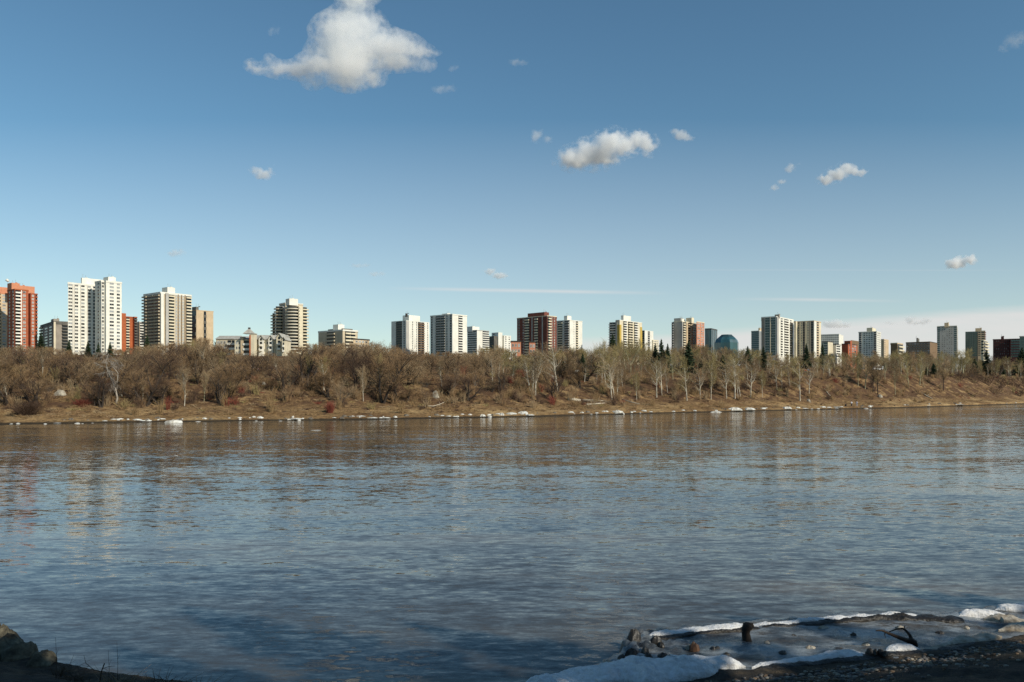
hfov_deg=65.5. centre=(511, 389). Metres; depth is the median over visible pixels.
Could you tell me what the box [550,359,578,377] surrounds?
willow bush
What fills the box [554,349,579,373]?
bare tree
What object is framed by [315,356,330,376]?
aspen tree
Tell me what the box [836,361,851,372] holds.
bare tree
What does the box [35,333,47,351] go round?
spruce tree
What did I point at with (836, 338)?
office block
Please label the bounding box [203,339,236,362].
bare tree
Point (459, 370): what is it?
willow bush
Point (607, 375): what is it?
aspen tree
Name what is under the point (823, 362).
aspen tree
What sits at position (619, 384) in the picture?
aspen tree
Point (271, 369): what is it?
bare tree
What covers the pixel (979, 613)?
snow ridge
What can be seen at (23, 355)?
gnarled tree
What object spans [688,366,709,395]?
aspen tree
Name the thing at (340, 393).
willow bush
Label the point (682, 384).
dark bush
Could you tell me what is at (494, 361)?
aspen tree
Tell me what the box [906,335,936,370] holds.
apartment block
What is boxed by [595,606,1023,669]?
ice shelf
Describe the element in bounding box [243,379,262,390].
bare tree
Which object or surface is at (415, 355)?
gnarled tree
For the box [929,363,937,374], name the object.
spruce tree
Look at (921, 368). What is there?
aspen tree
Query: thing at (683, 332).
apartment tower
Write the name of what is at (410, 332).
apartment tower
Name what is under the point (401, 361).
bare tree
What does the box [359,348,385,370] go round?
bare tree
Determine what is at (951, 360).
aspen tree
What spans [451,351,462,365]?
bare tree
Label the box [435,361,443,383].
aspen tree
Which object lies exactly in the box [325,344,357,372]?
gnarled tree
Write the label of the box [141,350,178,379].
bare tree
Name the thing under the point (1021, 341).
apartment block
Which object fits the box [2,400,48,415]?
dark bush
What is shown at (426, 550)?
river water
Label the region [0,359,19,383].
bare tree
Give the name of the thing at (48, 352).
gnarled tree
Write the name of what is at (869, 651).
mud clod
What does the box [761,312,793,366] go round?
apartment tower
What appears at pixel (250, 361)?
gnarled tree
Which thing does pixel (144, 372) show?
willow bush
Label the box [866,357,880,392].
bare tree
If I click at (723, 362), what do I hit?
spruce tree
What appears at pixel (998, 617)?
snow ridge
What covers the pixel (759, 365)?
willow bush
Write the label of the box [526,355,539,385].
aspen tree
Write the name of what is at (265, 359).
gnarled tree
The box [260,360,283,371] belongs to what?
bare tree
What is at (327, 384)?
bare tree
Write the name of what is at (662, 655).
rock
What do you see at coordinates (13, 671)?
bank
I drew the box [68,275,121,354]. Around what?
apartment tower
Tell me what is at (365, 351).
gnarled tree
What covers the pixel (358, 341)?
apartment block
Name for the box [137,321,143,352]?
apartment block
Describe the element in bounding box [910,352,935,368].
willow bush
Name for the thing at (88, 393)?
bare tree
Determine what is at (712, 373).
aspen tree
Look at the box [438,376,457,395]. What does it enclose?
bare tree
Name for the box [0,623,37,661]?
rock
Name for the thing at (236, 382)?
bare tree
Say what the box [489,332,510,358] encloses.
office block
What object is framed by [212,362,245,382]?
bare tree
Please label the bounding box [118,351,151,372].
bare tree
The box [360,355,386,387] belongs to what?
bare tree
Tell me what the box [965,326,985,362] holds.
apartment tower
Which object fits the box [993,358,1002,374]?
aspen tree
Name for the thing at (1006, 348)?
office block
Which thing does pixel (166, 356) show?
bare tree
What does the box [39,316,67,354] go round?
apartment block
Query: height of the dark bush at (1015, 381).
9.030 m
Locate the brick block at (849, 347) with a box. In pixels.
[841,340,858,368]
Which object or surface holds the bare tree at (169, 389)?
on the river bank at (888, 388)
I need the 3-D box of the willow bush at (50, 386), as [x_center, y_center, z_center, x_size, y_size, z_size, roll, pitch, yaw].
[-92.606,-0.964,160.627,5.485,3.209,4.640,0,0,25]
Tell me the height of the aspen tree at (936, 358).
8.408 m
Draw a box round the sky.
[0,0,1023,368]
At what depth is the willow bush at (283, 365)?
203.84 m
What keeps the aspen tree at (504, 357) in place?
on the river bank at (888, 388)
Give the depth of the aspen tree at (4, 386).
156.23 m
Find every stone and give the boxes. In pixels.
[627,628,640,641]
[651,636,661,643]
[657,642,664,647]
[689,641,699,651]
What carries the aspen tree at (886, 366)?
on the river bank at (888, 388)
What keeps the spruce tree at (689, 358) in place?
on the river bank at (888, 388)
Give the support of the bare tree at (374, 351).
on the river bank at (888, 388)
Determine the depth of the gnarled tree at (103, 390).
156.45 m
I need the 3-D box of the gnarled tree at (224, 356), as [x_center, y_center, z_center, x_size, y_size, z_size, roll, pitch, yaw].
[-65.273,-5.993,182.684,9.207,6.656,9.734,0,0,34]
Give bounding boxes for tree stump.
[742,622,753,641]
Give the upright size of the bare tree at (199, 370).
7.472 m
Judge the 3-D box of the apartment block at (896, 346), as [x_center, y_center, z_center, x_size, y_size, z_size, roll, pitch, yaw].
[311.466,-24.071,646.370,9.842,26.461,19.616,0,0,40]
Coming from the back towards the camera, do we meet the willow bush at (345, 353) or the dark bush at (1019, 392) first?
the dark bush at (1019, 392)
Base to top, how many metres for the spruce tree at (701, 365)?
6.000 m
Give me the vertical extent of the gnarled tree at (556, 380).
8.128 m
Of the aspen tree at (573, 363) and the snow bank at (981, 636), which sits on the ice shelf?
the snow bank at (981, 636)
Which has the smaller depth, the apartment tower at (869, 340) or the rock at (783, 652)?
the rock at (783, 652)
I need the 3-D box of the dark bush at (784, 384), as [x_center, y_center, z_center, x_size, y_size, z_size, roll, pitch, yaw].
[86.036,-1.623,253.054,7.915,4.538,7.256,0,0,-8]
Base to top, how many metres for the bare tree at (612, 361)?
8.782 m
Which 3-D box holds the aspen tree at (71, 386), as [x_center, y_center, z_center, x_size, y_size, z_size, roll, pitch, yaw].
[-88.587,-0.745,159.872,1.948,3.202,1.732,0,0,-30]
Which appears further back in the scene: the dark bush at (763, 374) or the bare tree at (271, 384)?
the dark bush at (763, 374)
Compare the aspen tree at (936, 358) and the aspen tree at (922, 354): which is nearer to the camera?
the aspen tree at (936, 358)
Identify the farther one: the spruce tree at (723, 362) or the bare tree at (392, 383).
the spruce tree at (723, 362)
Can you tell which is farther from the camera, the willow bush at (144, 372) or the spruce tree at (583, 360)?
the spruce tree at (583, 360)
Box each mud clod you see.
[865,648,873,654]
[877,649,883,655]
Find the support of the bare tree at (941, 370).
on the river bank at (888, 388)
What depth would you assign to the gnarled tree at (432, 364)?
216.56 m
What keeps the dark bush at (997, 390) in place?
on the river bank at (888, 388)
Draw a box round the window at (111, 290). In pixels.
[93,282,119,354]
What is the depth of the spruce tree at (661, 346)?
251.57 m
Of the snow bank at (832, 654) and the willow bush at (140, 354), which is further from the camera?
the willow bush at (140, 354)
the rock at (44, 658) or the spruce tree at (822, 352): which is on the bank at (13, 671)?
the rock at (44, 658)
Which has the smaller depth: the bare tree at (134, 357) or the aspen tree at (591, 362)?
the bare tree at (134, 357)
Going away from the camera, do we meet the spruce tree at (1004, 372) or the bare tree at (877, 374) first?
the bare tree at (877, 374)
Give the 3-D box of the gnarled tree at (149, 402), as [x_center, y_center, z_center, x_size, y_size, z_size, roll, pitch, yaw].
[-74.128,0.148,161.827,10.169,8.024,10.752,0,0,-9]
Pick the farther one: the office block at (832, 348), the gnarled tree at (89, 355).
the office block at (832, 348)
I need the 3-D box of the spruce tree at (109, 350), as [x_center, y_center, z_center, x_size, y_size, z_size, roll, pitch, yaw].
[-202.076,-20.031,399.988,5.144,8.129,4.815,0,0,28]
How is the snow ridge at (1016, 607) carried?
on the ice shelf
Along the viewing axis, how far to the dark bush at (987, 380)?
372.85 m
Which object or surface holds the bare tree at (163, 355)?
on the river bank at (888, 388)
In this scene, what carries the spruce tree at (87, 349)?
on the river bank at (888, 388)
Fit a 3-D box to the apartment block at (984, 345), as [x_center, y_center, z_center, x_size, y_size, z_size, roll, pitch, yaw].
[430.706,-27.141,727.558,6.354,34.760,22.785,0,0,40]
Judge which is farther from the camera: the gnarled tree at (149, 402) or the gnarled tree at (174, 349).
the gnarled tree at (174, 349)
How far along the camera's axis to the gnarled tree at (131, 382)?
162.20 m
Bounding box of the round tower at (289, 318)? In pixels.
[271,298,308,353]
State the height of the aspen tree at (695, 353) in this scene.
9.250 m
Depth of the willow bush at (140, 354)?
202.65 m
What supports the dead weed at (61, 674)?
on the bank at (13, 671)
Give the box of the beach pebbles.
[705,640,1023,681]
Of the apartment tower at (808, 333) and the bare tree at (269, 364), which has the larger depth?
the apartment tower at (808, 333)
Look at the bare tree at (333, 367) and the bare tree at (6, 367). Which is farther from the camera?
the bare tree at (333, 367)
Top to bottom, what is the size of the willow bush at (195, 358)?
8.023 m
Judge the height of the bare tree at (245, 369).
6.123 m
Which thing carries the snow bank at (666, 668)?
on the ice shelf
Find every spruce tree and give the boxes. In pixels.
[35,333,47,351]
[64,341,72,356]
[83,342,91,356]
[95,343,100,356]
[105,342,113,356]
[143,335,150,347]
[557,357,564,375]
[577,353,588,375]
[608,334,615,362]
[649,344,658,371]
[654,339,664,372]
[663,344,674,372]
[680,340,696,372]
[698,356,707,372]
[717,357,728,371]
[741,346,752,367]
[760,347,768,368]
[801,343,813,367]
[817,343,824,368]
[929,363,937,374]
[970,358,980,374]
[980,350,992,375]
[998,364,1006,375]
[1010,347,1023,376]
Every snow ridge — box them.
[649,621,770,635]
[770,611,915,623]
[959,608,1002,617]
[983,613,1023,622]
[995,602,1023,612]
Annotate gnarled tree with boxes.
[0,365,30,405]
[4,374,52,402]
[9,346,40,370]
[24,346,74,370]
[50,351,87,385]
[74,351,102,364]
[85,365,145,394]
[86,372,119,407]
[103,365,155,399]
[121,373,173,406]
[142,377,178,404]
[156,340,191,371]
[169,340,198,370]
[189,339,221,369]
[205,366,233,403]
[206,353,248,374]
[230,351,265,380]
[253,352,272,368]
[267,364,306,391]
[281,347,331,386]
[310,341,340,358]
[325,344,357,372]
[340,343,378,373]
[356,345,395,374]
[381,375,404,401]
[399,349,426,364]
[419,352,437,372]
[434,352,455,373]
[456,374,491,400]
[477,348,502,373]
[490,369,507,391]
[530,347,549,371]
[542,372,565,399]
[555,346,606,380]
[564,348,598,373]
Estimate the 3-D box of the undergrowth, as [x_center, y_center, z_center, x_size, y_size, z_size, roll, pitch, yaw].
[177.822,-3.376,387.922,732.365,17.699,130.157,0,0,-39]
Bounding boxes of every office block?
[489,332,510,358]
[821,334,842,360]
[822,341,840,367]
[993,336,1019,375]
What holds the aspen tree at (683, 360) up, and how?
on the river bank at (888, 388)
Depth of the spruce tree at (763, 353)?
289.94 m
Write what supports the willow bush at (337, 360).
on the river bank at (888, 388)
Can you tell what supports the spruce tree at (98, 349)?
on the river bank at (888, 388)
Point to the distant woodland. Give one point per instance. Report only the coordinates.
(198, 340)
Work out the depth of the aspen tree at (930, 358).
328.50 m
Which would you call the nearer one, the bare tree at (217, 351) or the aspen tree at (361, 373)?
the aspen tree at (361, 373)
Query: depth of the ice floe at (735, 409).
215.40 m
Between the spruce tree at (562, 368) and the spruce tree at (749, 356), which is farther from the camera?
the spruce tree at (749, 356)
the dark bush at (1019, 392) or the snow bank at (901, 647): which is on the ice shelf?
the snow bank at (901, 647)
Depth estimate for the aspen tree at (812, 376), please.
258.58 m
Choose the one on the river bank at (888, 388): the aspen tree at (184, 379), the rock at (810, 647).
the aspen tree at (184, 379)
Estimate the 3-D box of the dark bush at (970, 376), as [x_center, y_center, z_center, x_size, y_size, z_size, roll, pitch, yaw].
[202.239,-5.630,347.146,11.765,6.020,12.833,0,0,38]
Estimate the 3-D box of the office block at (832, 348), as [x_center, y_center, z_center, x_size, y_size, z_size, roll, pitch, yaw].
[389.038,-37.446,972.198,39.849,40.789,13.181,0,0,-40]
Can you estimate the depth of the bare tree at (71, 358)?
172.24 m
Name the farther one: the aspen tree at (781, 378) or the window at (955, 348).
the window at (955, 348)
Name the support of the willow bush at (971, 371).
on the river bank at (888, 388)
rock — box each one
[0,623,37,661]
[26,649,55,666]
[54,390,65,395]
[625,648,637,655]
[642,645,648,653]
[657,652,667,657]
[778,650,786,654]
[805,645,815,648]
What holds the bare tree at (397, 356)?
on the river bank at (888, 388)
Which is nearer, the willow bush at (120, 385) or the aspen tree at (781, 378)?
the willow bush at (120, 385)
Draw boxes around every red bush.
[69,398,91,406]
[322,400,336,412]
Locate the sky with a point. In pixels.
(851, 167)
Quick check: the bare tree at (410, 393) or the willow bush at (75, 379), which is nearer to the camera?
the willow bush at (75, 379)
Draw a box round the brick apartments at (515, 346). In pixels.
[510,341,535,360]
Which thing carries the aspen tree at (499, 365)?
on the river bank at (888, 388)
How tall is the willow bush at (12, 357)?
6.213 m
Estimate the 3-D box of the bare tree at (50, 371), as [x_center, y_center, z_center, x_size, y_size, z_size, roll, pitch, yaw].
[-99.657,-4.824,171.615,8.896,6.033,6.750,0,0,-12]
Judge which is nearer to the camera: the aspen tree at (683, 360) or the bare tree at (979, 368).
the aspen tree at (683, 360)
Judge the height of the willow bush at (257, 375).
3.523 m
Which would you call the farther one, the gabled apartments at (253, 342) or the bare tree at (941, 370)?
the gabled apartments at (253, 342)
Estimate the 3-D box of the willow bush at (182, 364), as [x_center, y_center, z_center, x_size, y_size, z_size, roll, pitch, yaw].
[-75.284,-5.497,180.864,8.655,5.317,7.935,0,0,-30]
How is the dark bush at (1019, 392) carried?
on the river bank at (888, 388)
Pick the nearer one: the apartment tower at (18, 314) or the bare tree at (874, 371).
the bare tree at (874, 371)
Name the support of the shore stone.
on the ice shelf
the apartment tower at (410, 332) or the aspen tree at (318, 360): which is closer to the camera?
the aspen tree at (318, 360)
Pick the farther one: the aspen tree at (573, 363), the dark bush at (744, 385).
the dark bush at (744, 385)
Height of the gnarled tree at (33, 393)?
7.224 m
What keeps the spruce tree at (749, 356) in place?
on the river bank at (888, 388)
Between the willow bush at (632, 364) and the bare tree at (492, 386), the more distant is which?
the willow bush at (632, 364)
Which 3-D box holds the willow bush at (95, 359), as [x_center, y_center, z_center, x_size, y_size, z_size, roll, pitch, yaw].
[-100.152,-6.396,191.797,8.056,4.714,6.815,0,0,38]
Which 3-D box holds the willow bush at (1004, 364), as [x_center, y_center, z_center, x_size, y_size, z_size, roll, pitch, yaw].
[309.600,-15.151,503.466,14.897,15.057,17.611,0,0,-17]
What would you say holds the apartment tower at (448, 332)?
on the river bank at (888, 388)
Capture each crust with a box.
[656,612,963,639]
[754,642,974,669]
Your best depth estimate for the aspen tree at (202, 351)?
186.77 m
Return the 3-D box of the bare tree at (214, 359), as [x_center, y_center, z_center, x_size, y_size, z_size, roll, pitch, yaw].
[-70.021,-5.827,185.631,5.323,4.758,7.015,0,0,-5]
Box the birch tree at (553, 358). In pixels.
[527,340,570,388]
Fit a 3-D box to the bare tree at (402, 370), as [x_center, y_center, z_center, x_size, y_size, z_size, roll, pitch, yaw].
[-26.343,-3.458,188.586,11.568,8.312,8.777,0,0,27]
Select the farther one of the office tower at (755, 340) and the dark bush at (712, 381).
the office tower at (755, 340)
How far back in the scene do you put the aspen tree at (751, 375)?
239.28 m
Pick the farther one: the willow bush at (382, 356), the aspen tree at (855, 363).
the aspen tree at (855, 363)
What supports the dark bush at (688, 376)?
on the river bank at (888, 388)
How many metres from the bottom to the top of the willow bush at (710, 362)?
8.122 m
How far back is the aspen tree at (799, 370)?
247.22 m
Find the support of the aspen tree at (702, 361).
on the river bank at (888, 388)
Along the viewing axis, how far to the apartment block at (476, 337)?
995.80 m
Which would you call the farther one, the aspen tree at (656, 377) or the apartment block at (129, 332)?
the apartment block at (129, 332)
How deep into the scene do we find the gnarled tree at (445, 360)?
224.15 m
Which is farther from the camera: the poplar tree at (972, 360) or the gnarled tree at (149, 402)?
the poplar tree at (972, 360)
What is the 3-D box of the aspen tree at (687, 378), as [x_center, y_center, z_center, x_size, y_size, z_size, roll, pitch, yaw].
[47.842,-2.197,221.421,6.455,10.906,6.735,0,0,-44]
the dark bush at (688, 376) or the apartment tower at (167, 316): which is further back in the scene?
the apartment tower at (167, 316)
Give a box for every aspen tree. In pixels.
[0,378,9,394]
[36,347,50,374]
[66,378,74,388]
[176,367,191,405]
[195,344,210,372]
[201,369,209,397]
[270,356,279,368]
[305,355,314,372]
[313,352,329,389]
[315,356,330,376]
[354,364,368,400]
[374,352,382,373]
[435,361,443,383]
[484,350,498,380]
[493,355,505,377]
[501,353,505,372]
[504,349,509,361]
[509,361,519,374]
[513,355,531,387]
[519,347,551,394]
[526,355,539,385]
[571,356,578,370]
[581,361,590,381]
[587,351,594,367]
[591,356,619,399]
[593,340,611,381]
[593,360,619,398]
[609,351,619,370]
[612,364,624,393]
[615,350,623,369]
[632,372,639,399]
[643,349,649,364]
[643,352,668,396]
[646,358,673,392]
[661,363,670,392]
[663,354,678,378]
[670,362,693,399]
[672,351,678,363]
[679,356,687,374]
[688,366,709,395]
[693,348,701,368]
[700,344,708,355]
[700,356,705,375]
[704,356,718,392]
[714,354,748,398]
[715,360,733,397]
[724,349,732,371]
[727,369,745,396]
[730,367,742,395]
[739,360,763,396]
[740,354,750,379]
[758,370,767,396]
[764,362,783,388]
[772,366,787,387]
[782,359,792,383]
[783,357,811,400]
[796,363,820,392]
[814,357,819,369]
[818,355,834,375]
[819,355,831,372]
[852,355,863,385]
[854,355,877,388]
[877,358,892,379]
[885,354,900,394]
[897,360,911,386]
[902,353,911,364]
[912,355,934,384]
[916,360,924,384]
[917,350,927,369]
[923,353,932,375]
[930,356,940,371]
[936,351,944,366]
[950,357,956,371]
[958,357,966,369]
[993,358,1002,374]
[1013,358,1023,376]
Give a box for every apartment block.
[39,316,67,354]
[122,313,137,353]
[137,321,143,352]
[318,324,357,354]
[353,338,369,350]
[467,326,488,356]
[881,339,888,365]
[890,343,903,368]
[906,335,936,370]
[981,340,988,360]
[1019,336,1023,350]
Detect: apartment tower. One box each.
[0,279,37,352]
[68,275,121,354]
[141,287,191,348]
[191,304,213,350]
[391,310,428,354]
[430,313,466,356]
[517,312,556,360]
[557,315,582,355]
[609,315,641,363]
[642,330,658,353]
[671,316,704,365]
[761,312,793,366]
[794,320,820,366]
[858,326,880,365]
[937,322,957,371]
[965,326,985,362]
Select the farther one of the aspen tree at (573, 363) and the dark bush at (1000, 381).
the dark bush at (1000, 381)
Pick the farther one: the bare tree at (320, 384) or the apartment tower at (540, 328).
the apartment tower at (540, 328)
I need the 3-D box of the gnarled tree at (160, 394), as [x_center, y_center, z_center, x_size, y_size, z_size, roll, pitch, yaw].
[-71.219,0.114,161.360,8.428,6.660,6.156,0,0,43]
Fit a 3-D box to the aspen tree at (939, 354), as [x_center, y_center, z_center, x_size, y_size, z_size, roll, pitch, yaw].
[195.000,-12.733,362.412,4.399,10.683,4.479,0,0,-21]
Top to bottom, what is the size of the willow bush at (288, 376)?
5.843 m
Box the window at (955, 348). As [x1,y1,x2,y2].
[954,328,957,356]
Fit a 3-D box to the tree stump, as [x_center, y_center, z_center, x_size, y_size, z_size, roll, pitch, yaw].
[5.481,5.677,18.487,0.291,0.555,0.241,0,0,0]
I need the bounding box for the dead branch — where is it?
[876,626,917,646]
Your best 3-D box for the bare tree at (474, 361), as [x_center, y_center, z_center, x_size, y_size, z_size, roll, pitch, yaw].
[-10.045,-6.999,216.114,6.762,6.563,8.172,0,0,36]
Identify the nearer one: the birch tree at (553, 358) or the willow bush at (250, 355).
the birch tree at (553, 358)
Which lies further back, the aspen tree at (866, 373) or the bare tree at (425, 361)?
the aspen tree at (866, 373)
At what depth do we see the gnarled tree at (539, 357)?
239.41 m
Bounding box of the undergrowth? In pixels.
[0,360,1023,417]
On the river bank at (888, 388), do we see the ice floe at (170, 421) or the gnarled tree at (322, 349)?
the gnarled tree at (322, 349)
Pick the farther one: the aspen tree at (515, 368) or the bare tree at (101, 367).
the aspen tree at (515, 368)
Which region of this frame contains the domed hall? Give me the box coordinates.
[715,334,738,357]
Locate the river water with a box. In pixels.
[0,404,1023,681]
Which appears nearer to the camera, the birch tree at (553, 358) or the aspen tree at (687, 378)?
the birch tree at (553, 358)
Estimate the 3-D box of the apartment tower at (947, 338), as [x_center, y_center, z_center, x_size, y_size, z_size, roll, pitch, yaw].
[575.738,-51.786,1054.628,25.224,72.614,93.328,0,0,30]
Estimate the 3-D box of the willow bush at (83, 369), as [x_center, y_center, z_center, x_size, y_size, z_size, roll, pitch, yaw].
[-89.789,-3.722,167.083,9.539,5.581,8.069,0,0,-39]
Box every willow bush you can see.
[0,349,28,370]
[26,353,52,370]
[40,378,64,391]
[59,361,104,386]
[66,360,100,383]
[81,355,113,367]
[96,376,128,393]
[122,347,151,360]
[126,361,150,380]
[129,358,164,375]
[130,348,152,366]
[148,352,186,378]
[159,356,198,374]
[161,342,211,369]
[182,356,232,386]
[239,350,259,360]
[249,367,272,377]
[261,362,304,382]
[275,354,295,369]
[315,343,346,360]
[328,375,364,401]
[329,351,368,368]
[330,355,357,370]
[334,346,364,369]
[363,348,389,374]
[400,353,428,374]
[410,366,447,386]
[419,388,440,401]
[426,361,475,385]
[460,354,481,371]
[466,358,495,385]
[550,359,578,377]
[572,352,597,372]
[608,351,645,378]
[692,344,726,363]
[700,354,733,376]
[735,357,763,371]
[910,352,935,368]
[968,367,981,377]
[987,355,1017,373]
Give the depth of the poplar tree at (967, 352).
459.76 m
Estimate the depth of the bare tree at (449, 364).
212.78 m
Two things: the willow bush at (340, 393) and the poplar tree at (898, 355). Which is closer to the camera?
the willow bush at (340, 393)
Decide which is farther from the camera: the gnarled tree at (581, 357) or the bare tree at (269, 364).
the gnarled tree at (581, 357)
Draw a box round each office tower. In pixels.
[705,328,716,365]
[751,328,760,364]
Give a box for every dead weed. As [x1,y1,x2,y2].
[22,655,87,678]
[52,668,98,681]
[94,665,149,681]
[119,666,203,681]
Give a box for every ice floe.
[165,420,181,422]
[729,407,741,410]
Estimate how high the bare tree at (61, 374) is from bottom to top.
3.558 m
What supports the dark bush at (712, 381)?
on the river bank at (888, 388)
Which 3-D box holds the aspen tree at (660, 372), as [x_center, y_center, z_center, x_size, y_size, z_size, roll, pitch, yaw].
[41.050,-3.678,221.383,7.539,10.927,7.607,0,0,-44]
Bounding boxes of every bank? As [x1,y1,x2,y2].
[0,354,1023,423]
[0,634,1023,681]
[526,654,745,681]
[752,649,864,668]
[886,643,919,650]
[924,632,1001,648]
[998,621,1023,631]
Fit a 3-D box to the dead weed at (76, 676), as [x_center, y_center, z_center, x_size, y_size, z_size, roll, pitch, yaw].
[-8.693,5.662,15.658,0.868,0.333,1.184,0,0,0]
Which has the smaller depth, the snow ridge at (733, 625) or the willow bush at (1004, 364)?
the snow ridge at (733, 625)
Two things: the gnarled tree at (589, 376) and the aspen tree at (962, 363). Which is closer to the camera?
the gnarled tree at (589, 376)
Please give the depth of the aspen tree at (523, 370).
203.01 m
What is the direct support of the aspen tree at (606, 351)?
on the river bank at (888, 388)
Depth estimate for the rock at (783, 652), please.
17.59 m
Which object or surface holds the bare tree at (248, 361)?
on the river bank at (888, 388)
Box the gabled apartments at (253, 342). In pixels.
[215,327,290,355]
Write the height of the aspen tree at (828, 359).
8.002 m
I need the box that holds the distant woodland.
[0,337,1007,374]
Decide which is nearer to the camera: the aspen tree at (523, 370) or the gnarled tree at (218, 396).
the gnarled tree at (218, 396)
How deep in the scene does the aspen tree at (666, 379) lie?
226.27 m
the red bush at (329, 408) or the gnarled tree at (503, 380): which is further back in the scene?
the gnarled tree at (503, 380)
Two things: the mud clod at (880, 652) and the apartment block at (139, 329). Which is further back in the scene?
the apartment block at (139, 329)
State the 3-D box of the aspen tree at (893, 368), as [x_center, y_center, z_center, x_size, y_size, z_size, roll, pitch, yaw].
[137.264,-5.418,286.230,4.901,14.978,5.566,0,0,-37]
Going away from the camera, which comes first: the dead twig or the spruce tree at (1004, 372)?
the dead twig
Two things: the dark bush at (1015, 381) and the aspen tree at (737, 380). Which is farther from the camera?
the dark bush at (1015, 381)
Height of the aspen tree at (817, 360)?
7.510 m
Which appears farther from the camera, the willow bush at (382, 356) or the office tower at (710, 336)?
the office tower at (710, 336)
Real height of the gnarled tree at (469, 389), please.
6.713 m
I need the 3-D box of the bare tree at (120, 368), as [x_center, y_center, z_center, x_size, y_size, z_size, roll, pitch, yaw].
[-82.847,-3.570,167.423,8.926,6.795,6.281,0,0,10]
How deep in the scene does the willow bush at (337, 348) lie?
272.18 m
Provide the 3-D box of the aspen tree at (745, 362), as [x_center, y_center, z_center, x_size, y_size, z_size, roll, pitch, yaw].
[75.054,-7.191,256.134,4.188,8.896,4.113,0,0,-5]
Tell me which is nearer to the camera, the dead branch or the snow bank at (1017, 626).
the dead branch
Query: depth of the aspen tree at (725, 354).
277.96 m
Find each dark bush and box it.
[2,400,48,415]
[674,379,690,389]
[677,371,704,382]
[694,378,720,389]
[705,375,724,388]
[740,379,750,390]
[752,369,772,379]
[772,377,789,390]
[951,369,971,380]
[962,372,988,382]
[976,372,997,384]
[989,384,1013,394]
[993,373,1013,387]
[1007,375,1023,388]
[1008,387,1023,395]
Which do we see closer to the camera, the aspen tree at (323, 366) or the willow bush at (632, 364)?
the aspen tree at (323, 366)
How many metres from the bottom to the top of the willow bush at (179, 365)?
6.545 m
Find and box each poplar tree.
[615,338,650,367]
[748,348,758,360]
[893,350,909,367]
[951,347,974,372]
[955,358,973,367]
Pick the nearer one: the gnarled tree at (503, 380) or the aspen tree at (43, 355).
the aspen tree at (43, 355)
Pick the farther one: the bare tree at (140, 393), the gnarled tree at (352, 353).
the gnarled tree at (352, 353)
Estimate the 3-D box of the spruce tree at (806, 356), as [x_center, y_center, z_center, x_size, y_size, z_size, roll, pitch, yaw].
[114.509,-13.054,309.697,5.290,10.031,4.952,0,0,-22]
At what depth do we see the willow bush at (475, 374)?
198.15 m
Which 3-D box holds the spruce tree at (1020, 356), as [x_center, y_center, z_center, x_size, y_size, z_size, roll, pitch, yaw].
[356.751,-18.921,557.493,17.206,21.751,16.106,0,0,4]
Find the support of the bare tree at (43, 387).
on the river bank at (888, 388)
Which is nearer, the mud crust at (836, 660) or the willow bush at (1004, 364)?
the mud crust at (836, 660)
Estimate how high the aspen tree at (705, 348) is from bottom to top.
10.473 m
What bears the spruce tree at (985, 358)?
on the river bank at (888, 388)
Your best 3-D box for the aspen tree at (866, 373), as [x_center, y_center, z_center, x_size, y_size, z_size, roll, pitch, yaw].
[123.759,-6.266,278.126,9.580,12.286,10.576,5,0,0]
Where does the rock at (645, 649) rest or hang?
on the ice shelf
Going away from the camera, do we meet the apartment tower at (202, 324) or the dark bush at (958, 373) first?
the dark bush at (958, 373)
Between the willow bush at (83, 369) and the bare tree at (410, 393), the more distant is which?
the bare tree at (410, 393)
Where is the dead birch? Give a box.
[92,351,125,402]
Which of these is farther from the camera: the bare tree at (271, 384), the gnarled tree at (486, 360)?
the gnarled tree at (486, 360)
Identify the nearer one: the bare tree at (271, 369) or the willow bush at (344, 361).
the bare tree at (271, 369)
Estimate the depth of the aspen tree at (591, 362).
239.33 m
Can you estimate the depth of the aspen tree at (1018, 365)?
505.42 m
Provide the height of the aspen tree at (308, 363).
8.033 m
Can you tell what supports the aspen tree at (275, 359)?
on the river bank at (888, 388)
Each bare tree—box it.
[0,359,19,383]
[0,361,40,388]
[7,373,49,404]
[9,353,47,372]
[26,353,70,377]
[39,354,72,372]
[56,369,64,381]
[61,356,91,374]
[71,357,93,373]
[73,377,109,405]
[85,357,122,382]
[99,358,139,377]
[111,356,129,371]
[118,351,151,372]
[123,352,147,366]
[125,380,147,396]
[132,344,158,356]
[136,355,179,389]
[137,348,156,370]
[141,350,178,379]
[147,350,174,367]
[152,352,178,371]
[154,347,183,370]
[159,375,173,397]
[179,341,224,373]
[185,354,207,383]
[202,355,220,372]
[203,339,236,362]
[210,344,225,356]
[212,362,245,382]
[221,371,253,398]
[229,360,253,379]
[238,354,262,368]
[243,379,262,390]
[247,361,267,371]
[258,366,276,377]
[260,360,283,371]
[262,378,276,389]
[284,354,303,369]
[307,376,323,391]
[309,368,332,396]
[317,350,333,371]
[317,359,345,381]
[339,349,371,387]
[347,354,371,374]
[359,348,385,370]
[360,345,385,357]
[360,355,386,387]
[364,343,427,403]
[368,371,399,391]
[381,350,406,378]
[381,358,423,391]
[398,354,414,370]
[400,386,417,401]
[403,361,427,385]
[410,353,433,371]
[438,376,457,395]
[441,357,456,373]
[443,359,465,373]
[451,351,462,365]
[461,353,483,372]
[480,351,495,374]
[482,379,497,392]
[537,364,553,379]
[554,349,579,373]
[561,364,585,388]
[594,350,623,377]
[691,344,706,362]
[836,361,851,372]
[865,353,887,394]
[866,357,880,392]
[937,359,951,390]
[964,363,982,374]
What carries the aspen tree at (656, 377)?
on the river bank at (888, 388)
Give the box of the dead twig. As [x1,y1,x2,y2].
[84,657,110,681]
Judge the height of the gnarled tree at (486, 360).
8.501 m

